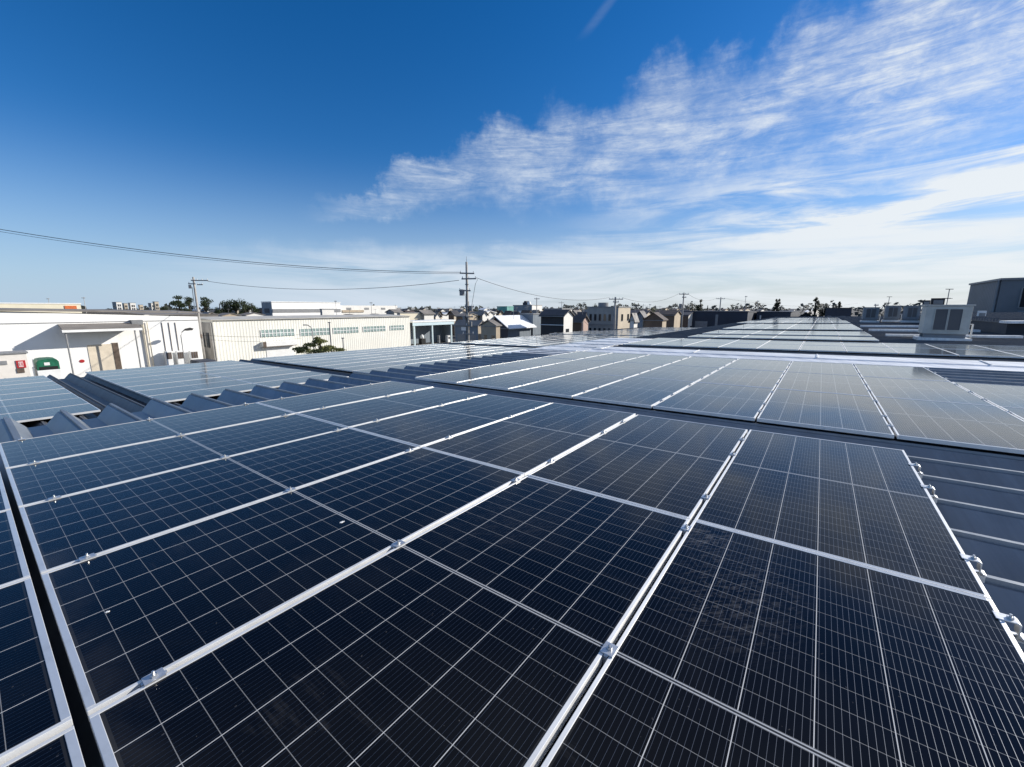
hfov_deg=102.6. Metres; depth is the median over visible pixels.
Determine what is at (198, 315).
utility pole
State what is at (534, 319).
workshop
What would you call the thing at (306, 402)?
solar panel
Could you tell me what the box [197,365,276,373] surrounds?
solar panel
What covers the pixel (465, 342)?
solar panel
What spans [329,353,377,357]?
solar panel
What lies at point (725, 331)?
solar panel
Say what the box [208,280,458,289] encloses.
power cable
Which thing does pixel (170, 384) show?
solar panel
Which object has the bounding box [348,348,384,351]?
solar panel
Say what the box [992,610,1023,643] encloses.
end clamp
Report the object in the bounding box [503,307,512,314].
house
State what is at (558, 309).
flat roofed house
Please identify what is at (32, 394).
solar panel
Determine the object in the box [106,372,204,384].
solar panel
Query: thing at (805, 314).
house
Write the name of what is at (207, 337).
window
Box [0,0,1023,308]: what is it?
sky
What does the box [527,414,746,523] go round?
solar panel
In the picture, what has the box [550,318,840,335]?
panel field
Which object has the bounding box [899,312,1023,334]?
factory building
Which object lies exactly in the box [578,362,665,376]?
solar panel
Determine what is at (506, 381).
solar panel
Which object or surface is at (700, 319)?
long shed
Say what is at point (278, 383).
solar panel
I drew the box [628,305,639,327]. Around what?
house
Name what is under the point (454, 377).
solar panel
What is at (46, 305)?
building
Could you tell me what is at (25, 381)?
solar panel
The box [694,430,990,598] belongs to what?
solar panel
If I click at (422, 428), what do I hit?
solar panel
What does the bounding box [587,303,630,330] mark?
apartment block
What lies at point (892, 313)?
rooftop air unit
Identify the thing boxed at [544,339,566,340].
solar panel
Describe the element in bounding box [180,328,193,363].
street lamp
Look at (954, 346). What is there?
solar panel
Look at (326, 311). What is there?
workshop
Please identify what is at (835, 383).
solar panel
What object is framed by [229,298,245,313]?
pine tree
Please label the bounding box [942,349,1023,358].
solar panel
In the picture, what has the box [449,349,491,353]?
solar panel
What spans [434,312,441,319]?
house
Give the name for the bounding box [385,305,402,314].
house
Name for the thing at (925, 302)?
cooling box
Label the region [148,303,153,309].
apartment block
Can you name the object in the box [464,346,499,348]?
solar panel
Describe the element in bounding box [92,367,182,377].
solar panel
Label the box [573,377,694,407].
solar panel
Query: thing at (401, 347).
solar panel
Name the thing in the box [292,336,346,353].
garden pine
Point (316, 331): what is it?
window
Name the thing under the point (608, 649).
clamp
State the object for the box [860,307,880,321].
rooftop air unit
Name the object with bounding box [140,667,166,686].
clamp
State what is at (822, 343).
solar panel
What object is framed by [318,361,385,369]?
solar panel
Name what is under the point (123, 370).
solar panel
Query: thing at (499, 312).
house
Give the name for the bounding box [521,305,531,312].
house
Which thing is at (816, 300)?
tree
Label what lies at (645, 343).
solar panel
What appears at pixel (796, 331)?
solar panel
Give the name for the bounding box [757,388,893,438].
solar panel
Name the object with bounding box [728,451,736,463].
clamp
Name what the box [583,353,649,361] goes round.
solar panel
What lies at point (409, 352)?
solar panel
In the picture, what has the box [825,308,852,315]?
long shed
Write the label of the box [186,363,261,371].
solar panel
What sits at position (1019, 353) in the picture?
solar panel
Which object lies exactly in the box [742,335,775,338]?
solar panel
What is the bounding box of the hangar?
[83,310,217,316]
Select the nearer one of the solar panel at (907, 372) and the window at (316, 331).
the solar panel at (907, 372)
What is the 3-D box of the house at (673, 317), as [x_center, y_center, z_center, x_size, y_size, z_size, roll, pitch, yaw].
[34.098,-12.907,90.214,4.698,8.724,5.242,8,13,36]
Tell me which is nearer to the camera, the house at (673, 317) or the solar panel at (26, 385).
the solar panel at (26, 385)
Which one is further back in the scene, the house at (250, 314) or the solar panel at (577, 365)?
the house at (250, 314)
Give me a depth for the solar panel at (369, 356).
17.57 m
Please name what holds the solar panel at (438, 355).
on the factory building at (100, 394)
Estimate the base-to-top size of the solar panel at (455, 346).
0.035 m
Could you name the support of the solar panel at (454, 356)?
on the factory building at (100, 394)
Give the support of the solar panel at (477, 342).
on the factory building at (100, 394)
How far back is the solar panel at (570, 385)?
6.35 m
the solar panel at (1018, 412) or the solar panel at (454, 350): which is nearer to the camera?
the solar panel at (1018, 412)
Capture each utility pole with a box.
[188,277,207,358]
[459,256,477,340]
[609,297,622,328]
[679,293,688,326]
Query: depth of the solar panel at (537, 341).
26.07 m
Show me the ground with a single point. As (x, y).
(453, 339)
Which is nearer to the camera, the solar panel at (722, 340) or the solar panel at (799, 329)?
the solar panel at (722, 340)
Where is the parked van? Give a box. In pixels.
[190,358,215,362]
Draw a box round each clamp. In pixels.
[47,495,61,500]
[78,553,96,561]
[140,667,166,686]
[285,486,295,491]
[391,539,405,548]
[511,477,519,482]
[596,641,618,674]
[680,524,691,540]
[699,493,710,510]
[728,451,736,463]
[908,462,922,478]
[920,484,937,502]
[959,553,986,582]
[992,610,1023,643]
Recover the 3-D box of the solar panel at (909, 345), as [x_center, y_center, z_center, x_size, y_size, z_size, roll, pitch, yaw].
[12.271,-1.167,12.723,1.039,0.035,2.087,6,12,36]
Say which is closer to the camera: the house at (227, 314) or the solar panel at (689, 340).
the solar panel at (689, 340)
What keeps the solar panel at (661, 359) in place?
on the factory building at (980, 499)
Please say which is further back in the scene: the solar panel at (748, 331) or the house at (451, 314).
the house at (451, 314)
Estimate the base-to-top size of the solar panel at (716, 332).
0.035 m
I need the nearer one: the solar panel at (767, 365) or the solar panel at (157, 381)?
the solar panel at (767, 365)
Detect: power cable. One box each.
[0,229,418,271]
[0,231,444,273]
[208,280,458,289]
[478,278,603,299]
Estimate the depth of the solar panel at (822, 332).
19.50 m
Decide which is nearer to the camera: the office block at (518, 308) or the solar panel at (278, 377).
the solar panel at (278, 377)
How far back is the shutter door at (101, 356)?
46.23 m
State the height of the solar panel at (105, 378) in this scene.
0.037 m
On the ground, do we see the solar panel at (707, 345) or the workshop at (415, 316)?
the workshop at (415, 316)
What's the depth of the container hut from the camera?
35.99 m
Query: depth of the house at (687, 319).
95.64 m
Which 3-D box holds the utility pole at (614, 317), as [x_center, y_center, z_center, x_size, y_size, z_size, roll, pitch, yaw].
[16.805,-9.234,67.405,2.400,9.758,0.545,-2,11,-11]
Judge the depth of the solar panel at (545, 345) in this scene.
22.97 m
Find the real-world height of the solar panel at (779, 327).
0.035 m
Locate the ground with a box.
[128,309,920,345]
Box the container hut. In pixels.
[0,350,30,378]
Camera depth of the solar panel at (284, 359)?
17.07 m
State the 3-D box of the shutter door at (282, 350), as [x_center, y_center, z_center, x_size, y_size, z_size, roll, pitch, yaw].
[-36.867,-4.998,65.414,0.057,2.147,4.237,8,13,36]
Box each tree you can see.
[169,295,188,310]
[183,296,195,310]
[199,297,213,311]
[213,302,225,313]
[218,299,237,312]
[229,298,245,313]
[239,300,253,313]
[249,303,259,312]
[687,304,696,310]
[695,299,703,310]
[771,299,780,310]
[808,297,820,316]
[817,304,825,315]
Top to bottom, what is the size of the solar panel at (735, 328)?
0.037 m
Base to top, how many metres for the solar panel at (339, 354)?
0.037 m
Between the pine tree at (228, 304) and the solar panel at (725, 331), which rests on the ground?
the pine tree at (228, 304)
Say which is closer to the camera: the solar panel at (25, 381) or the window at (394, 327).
the solar panel at (25, 381)
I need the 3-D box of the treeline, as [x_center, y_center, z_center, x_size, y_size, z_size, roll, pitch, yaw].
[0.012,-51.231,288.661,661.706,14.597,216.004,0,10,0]
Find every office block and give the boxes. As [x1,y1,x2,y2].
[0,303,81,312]
[513,301,541,312]
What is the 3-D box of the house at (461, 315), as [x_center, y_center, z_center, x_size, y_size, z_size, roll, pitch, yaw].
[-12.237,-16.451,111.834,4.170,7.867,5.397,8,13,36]
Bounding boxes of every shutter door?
[87,344,115,370]
[266,346,294,356]
[457,334,464,341]
[469,335,475,340]
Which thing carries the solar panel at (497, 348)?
on the factory building at (100, 394)
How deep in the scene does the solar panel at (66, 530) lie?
2.52 m
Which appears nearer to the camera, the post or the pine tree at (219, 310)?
the post
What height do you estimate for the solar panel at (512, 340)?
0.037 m
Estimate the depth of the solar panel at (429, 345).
24.12 m
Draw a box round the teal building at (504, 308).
[497,306,513,312]
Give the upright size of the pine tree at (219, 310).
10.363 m
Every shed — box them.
[410,319,455,344]
[480,310,536,337]
[683,311,756,327]
[756,311,799,319]
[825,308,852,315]
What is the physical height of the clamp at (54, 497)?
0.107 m
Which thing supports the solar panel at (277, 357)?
on the factory building at (100, 394)
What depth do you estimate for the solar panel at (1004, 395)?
5.34 m
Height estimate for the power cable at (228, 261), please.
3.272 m
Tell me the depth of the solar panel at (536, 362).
9.43 m
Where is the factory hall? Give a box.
[200,314,410,360]
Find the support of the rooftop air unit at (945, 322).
on the factory building at (890, 332)
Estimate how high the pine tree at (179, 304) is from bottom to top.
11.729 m
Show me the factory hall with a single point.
(365, 331)
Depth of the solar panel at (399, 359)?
16.23 m
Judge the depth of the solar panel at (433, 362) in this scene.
15.05 m
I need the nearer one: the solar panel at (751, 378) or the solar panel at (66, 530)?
the solar panel at (66, 530)
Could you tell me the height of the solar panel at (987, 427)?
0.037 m
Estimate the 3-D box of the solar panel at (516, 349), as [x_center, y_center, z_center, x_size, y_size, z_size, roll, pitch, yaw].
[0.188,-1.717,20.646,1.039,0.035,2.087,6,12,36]
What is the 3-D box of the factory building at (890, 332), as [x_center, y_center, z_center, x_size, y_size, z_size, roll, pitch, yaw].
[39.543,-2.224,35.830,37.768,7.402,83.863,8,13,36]
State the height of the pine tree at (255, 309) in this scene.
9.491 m
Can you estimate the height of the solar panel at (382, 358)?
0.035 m
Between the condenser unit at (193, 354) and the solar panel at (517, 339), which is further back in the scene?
the condenser unit at (193, 354)
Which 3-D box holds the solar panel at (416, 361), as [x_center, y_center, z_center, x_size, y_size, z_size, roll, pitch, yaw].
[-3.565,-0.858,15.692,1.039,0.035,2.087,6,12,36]
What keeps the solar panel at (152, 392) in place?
on the factory building at (100, 394)
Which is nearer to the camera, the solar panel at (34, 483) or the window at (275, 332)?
the solar panel at (34, 483)
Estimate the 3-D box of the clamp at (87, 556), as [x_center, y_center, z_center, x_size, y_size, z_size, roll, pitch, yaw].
[-1.921,0.820,1.861,0.060,0.107,0.060,6,12,36]
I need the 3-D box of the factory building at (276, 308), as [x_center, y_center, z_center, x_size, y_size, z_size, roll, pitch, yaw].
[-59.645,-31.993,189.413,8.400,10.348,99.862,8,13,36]
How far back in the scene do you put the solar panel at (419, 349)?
21.63 m
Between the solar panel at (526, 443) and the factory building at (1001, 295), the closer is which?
the solar panel at (526, 443)
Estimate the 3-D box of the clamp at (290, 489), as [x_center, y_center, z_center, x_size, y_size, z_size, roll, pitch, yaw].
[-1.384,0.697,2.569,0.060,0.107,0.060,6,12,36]
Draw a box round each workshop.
[320,309,333,314]
[397,312,421,319]
[453,320,483,341]
[519,313,540,335]
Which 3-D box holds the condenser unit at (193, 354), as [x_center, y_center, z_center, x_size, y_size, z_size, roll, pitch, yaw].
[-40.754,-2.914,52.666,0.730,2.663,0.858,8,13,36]
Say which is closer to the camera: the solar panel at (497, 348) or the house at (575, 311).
the solar panel at (497, 348)
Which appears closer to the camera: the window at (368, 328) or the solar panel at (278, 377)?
the solar panel at (278, 377)
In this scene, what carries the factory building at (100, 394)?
on the ground
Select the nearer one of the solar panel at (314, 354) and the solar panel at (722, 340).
the solar panel at (722, 340)
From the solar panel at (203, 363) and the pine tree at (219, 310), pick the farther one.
the pine tree at (219, 310)
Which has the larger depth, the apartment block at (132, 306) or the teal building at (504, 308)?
the apartment block at (132, 306)
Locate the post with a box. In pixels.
[328,322,331,349]
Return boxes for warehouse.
[0,308,202,378]
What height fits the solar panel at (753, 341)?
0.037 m
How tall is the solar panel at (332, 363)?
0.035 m
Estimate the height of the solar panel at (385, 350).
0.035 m
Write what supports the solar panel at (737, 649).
on the factory building at (980, 499)
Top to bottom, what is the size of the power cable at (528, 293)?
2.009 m
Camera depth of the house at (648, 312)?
104.18 m
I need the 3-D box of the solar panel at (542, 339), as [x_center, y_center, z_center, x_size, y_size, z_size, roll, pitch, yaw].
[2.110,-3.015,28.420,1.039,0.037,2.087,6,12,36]
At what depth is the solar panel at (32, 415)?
7.48 m
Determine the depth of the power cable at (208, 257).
36.83 m
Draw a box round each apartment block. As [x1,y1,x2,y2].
[112,302,122,309]
[122,303,127,309]
[128,303,136,309]
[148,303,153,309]
[152,301,159,309]
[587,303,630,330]
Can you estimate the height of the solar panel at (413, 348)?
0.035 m
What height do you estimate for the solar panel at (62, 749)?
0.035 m
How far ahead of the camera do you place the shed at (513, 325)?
73.50 m
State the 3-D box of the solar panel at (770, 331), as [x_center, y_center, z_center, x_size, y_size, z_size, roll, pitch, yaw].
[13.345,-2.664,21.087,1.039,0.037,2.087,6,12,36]
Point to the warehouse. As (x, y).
(79, 344)
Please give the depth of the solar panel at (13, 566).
1.89 m
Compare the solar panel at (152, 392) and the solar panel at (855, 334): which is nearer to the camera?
the solar panel at (152, 392)
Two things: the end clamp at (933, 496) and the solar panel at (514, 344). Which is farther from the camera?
the solar panel at (514, 344)
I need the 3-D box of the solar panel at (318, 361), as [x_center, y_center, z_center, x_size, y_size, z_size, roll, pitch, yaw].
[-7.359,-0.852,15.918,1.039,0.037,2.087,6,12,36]
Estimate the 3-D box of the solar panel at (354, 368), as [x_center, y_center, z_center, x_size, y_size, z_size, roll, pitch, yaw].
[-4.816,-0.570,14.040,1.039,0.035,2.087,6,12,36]
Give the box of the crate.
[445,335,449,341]
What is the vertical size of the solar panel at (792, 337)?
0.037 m
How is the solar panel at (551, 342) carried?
on the factory building at (100, 394)
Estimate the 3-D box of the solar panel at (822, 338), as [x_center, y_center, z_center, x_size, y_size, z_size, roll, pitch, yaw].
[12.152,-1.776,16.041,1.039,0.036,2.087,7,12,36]
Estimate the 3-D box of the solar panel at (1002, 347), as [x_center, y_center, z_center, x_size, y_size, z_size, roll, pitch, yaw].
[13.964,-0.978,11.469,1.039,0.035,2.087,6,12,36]
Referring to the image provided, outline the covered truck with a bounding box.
[32,357,62,378]
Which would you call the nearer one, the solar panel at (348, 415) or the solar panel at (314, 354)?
the solar panel at (348, 415)
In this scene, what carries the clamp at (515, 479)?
attached to the factory building at (980, 499)
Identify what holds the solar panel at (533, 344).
on the factory building at (100, 394)
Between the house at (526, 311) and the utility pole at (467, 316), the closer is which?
the utility pole at (467, 316)
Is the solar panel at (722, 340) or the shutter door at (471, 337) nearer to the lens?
the solar panel at (722, 340)
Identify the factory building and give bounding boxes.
[0,349,1023,766]
[20,327,645,427]
[261,301,462,315]
[503,316,1023,371]
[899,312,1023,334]
[967,277,1023,311]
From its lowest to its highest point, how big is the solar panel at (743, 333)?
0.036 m
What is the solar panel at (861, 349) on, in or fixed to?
on the factory building at (890, 332)
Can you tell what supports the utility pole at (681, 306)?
on the ground
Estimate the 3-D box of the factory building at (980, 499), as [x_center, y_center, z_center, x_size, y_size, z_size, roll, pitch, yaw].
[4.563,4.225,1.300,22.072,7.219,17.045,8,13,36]
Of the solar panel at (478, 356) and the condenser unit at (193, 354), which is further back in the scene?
the condenser unit at (193, 354)
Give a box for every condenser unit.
[164,351,173,364]
[175,350,183,364]
[188,350,198,359]
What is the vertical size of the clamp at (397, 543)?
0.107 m
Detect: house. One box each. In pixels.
[218,311,241,315]
[238,310,263,315]
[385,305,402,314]
[416,306,434,319]
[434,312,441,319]
[446,306,459,334]
[454,313,478,320]
[476,311,488,320]
[479,312,501,339]
[486,311,496,319]
[496,307,503,315]
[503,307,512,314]
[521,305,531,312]
[538,304,574,334]
[544,308,572,310]
[572,306,580,331]
[573,312,589,331]
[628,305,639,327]
[629,305,645,327]
[637,304,646,326]
[642,311,667,326]
[644,310,652,315]
[656,305,681,326]
[680,306,693,326]
[799,310,816,316]
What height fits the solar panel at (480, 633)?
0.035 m
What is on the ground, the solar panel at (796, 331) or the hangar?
the hangar
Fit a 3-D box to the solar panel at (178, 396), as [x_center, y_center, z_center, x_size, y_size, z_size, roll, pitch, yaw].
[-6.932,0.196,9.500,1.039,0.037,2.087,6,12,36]
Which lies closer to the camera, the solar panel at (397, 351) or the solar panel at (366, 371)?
the solar panel at (366, 371)
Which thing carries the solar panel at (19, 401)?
on the factory building at (100, 394)
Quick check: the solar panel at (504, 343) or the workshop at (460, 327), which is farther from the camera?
the workshop at (460, 327)
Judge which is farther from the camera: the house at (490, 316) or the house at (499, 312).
the house at (499, 312)
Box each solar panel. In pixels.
[0,375,46,381]
[0,378,51,385]
[0,381,56,389]
[0,384,63,394]
[0,388,71,399]
[0,393,79,406]
[0,398,87,413]
[0,403,100,422]
[0,403,294,469]
[0,473,10,511]
[0,509,29,586]
[0,577,72,764]
[0,725,85,766]
[6,414,346,511]
[19,428,418,577]
[41,447,523,721]
[85,366,173,374]
[89,476,689,766]
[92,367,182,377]
[99,369,195,380]
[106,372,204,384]
[115,374,219,387]
[125,377,233,392]
[135,380,249,396]
[148,383,268,401]
[166,360,239,366]
[176,362,251,368]
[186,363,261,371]
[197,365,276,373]
[210,367,289,376]
[224,369,308,379]
[239,371,326,382]
[252,355,311,360]
[254,374,348,387]
[256,381,432,413]
[263,356,323,361]
[275,357,334,363]
[288,358,353,365]
[296,387,485,427]
[302,351,349,355]
[302,359,365,366]
[315,352,363,356]
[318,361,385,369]
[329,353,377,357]
[334,363,402,371]
[345,354,393,358]
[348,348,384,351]
[349,394,549,446]
[353,364,419,373]
[355,355,410,360]
[362,349,399,352]
[374,350,414,353]
[374,356,429,362]
[383,346,421,348]
[388,351,431,354]
[388,358,444,363]
[398,346,430,349]
[402,352,447,355]
[408,347,441,350]
[409,359,458,364]
[414,344,444,345]
[415,365,528,383]
[417,353,463,357]
[420,348,462,351]
[423,344,454,346]
[423,403,635,476]
[431,354,481,358]
[434,349,476,352]
[442,345,473,347]
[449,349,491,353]
[451,341,480,343]
[452,345,483,348]
[452,355,491,359]
[458,369,574,390]
[462,341,491,343]
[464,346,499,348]
[466,350,508,354]
[475,342,504,344]
[481,347,516,349]
[488,342,520,344]
[493,357,576,368]
[498,340,526,341]
[499,347,526,350]
[504,338,530,339]
[504,343,532,345]
[509,372,627,397]
[517,343,547,345]
[524,341,550,342]
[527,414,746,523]
[530,359,616,372]
[531,339,553,340]
[532,344,560,346]
[541,520,1023,766]
[542,341,564,343]
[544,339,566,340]
[546,351,608,358]
[571,338,595,339]
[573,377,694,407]
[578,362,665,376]
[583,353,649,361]
[621,354,690,364]
[623,341,667,345]
[632,365,720,382]
[643,338,682,340]
[652,341,696,346]
[653,382,773,420]
[668,356,735,367]
[674,338,708,341]
[684,342,728,347]
[688,334,719,337]
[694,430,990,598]
[697,368,784,388]
[701,339,738,342]
[702,332,730,333]
[711,330,738,331]
[714,335,747,337]
[719,343,763,348]
[723,327,747,328]
[723,359,790,371]
[727,332,755,334]
[732,339,769,343]
[735,330,761,331]
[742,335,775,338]
[744,327,764,328]
[751,332,781,334]
[757,344,801,350]
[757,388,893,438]
[759,330,783,331]
[765,328,787,329]
[765,340,803,344]
[769,326,789,327]
[773,336,806,339]
[776,372,870,395]
[779,332,808,335]
[784,331,809,332]
[786,361,859,375]
[787,328,810,329]
[799,345,845,351]
[803,341,842,345]
[805,336,839,340]
[808,333,837,335]
[809,331,836,332]
[811,328,835,329]
[835,328,861,329]
[837,331,865,332]
[838,333,871,336]
[839,337,878,340]
[841,342,886,346]
[844,346,897,353]
[855,364,948,380]
[861,376,994,405]
[874,396,1023,453]
[882,343,935,347]
[889,347,957,355]
[927,344,992,349]
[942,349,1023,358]
[952,382,1023,407]
[976,345,1023,350]
[997,350,1023,356]
[999,406,1023,420]
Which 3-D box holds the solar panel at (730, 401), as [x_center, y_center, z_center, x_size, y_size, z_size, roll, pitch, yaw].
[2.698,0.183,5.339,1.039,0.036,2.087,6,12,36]
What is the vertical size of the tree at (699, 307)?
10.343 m
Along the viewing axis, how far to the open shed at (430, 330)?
95.17 m
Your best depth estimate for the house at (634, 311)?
100.32 m
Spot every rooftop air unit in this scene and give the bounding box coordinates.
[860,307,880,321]
[881,305,901,321]
[899,306,921,322]
[913,305,975,340]
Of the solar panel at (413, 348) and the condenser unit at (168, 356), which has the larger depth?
the condenser unit at (168, 356)
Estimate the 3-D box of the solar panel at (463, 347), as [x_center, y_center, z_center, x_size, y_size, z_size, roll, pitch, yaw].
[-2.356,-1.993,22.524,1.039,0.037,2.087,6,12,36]
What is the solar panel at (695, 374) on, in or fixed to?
on the factory building at (980, 499)
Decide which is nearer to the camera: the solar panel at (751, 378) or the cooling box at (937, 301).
the solar panel at (751, 378)
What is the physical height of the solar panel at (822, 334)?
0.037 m
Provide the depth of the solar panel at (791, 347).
12.66 m
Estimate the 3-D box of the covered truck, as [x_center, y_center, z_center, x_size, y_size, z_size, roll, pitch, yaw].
[-43.986,-0.754,38.864,4.260,3.413,1.479,8,13,36]
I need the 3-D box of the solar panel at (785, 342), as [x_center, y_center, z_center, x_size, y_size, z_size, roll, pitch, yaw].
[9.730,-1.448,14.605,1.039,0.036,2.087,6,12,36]
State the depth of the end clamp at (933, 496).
2.48 m
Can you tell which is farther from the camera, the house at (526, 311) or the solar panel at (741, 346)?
the house at (526, 311)
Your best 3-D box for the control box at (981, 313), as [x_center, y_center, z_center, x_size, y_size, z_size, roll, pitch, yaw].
[27.088,-3.626,23.721,0.322,1.144,0.245,8,13,36]
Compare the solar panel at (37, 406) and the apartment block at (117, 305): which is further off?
the apartment block at (117, 305)
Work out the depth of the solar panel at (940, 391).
5.57 m
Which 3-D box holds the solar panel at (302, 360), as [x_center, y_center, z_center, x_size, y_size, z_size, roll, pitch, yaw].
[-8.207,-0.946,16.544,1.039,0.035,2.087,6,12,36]
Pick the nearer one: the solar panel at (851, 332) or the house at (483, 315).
the solar panel at (851, 332)
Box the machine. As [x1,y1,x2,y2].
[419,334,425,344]
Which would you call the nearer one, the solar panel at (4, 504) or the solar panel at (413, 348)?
the solar panel at (4, 504)
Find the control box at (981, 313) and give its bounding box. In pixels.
[977,311,986,315]
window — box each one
[206,333,210,347]
[260,329,294,336]
[300,328,329,335]
[333,327,358,333]
[363,326,385,331]
[390,325,403,329]
[695,321,707,327]
[1017,287,1023,307]
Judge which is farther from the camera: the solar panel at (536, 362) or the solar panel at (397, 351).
the solar panel at (397, 351)
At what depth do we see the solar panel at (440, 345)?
23.83 m
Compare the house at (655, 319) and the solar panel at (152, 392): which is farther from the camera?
the house at (655, 319)
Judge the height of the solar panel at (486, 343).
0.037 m
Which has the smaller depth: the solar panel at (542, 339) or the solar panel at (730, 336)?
the solar panel at (730, 336)
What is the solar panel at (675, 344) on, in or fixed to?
on the factory building at (890, 332)
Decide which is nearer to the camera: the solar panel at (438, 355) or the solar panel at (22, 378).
the solar panel at (22, 378)
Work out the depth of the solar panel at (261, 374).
12.29 m
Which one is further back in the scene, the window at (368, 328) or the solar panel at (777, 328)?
the window at (368, 328)
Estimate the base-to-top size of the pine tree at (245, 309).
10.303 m
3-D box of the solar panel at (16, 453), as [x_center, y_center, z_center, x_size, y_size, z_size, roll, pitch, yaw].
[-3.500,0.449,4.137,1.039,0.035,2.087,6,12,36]
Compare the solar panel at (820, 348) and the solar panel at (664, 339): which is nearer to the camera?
the solar panel at (820, 348)
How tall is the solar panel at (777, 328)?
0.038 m
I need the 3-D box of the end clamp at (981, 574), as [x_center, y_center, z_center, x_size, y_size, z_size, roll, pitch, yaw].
[1.990,0.795,1.773,0.078,0.117,0.052,6,12,36]
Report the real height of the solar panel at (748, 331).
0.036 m
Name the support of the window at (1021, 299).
in the factory building at (1001, 295)
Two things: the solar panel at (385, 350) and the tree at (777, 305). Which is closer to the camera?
the solar panel at (385, 350)
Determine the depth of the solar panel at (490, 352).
18.93 m
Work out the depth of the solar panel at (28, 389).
10.04 m
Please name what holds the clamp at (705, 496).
attached to the factory building at (980, 499)
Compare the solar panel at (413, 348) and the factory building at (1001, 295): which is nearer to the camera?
the solar panel at (413, 348)
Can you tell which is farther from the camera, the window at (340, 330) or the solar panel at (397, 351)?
the window at (340, 330)
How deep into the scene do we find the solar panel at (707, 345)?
13.87 m
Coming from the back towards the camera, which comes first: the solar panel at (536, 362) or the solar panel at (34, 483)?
the solar panel at (536, 362)
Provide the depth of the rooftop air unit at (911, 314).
33.27 m
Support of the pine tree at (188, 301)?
on the ground
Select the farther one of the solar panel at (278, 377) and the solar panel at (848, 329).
the solar panel at (848, 329)
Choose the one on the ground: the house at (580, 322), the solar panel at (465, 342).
the house at (580, 322)
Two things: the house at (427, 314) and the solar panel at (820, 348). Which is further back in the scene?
the house at (427, 314)
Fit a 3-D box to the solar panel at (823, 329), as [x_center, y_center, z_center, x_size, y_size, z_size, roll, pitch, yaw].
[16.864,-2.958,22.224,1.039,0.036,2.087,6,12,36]
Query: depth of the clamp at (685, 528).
2.04 m
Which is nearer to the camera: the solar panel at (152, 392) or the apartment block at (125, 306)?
the solar panel at (152, 392)
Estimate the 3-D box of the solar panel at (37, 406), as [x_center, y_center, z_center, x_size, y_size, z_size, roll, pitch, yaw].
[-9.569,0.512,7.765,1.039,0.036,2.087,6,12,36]
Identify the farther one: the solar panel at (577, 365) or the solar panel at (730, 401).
the solar panel at (577, 365)
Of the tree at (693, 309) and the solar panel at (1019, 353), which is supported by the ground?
the tree at (693, 309)
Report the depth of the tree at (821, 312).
96.62 m
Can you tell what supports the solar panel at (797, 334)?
on the factory building at (890, 332)
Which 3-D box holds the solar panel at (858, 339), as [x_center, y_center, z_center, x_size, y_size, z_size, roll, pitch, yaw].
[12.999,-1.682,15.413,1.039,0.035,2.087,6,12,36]
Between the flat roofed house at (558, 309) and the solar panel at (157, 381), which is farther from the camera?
the flat roofed house at (558, 309)
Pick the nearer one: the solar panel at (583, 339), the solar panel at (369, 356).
the solar panel at (369, 356)
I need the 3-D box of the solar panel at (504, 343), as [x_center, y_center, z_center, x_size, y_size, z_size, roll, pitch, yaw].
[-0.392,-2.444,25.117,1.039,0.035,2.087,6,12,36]
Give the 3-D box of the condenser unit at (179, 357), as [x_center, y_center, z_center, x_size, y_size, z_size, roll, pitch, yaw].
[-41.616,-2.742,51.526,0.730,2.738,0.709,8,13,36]
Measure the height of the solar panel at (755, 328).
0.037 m
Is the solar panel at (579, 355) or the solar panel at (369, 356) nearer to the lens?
the solar panel at (579, 355)
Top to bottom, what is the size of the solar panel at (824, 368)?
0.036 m
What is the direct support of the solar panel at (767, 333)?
on the factory building at (890, 332)
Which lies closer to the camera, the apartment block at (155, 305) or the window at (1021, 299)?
the window at (1021, 299)
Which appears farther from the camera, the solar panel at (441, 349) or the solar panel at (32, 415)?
the solar panel at (441, 349)
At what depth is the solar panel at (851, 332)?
19.16 m
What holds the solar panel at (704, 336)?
on the factory building at (890, 332)
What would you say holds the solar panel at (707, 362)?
on the factory building at (980, 499)
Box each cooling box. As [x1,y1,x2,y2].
[922,300,930,304]
[930,298,944,304]
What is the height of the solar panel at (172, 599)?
0.035 m
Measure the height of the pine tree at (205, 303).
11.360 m
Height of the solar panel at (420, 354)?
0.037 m
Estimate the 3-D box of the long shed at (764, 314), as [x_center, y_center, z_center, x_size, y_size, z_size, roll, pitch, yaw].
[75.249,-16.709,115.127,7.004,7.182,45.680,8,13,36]
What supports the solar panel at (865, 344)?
on the factory building at (890, 332)
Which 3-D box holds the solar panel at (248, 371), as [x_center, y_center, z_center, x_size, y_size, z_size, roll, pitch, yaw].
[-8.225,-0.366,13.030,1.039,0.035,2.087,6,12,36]
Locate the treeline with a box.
[81,300,922,315]
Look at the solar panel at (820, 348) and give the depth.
12.08 m
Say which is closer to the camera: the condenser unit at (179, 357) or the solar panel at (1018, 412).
the solar panel at (1018, 412)
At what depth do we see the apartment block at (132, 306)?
231.99 m

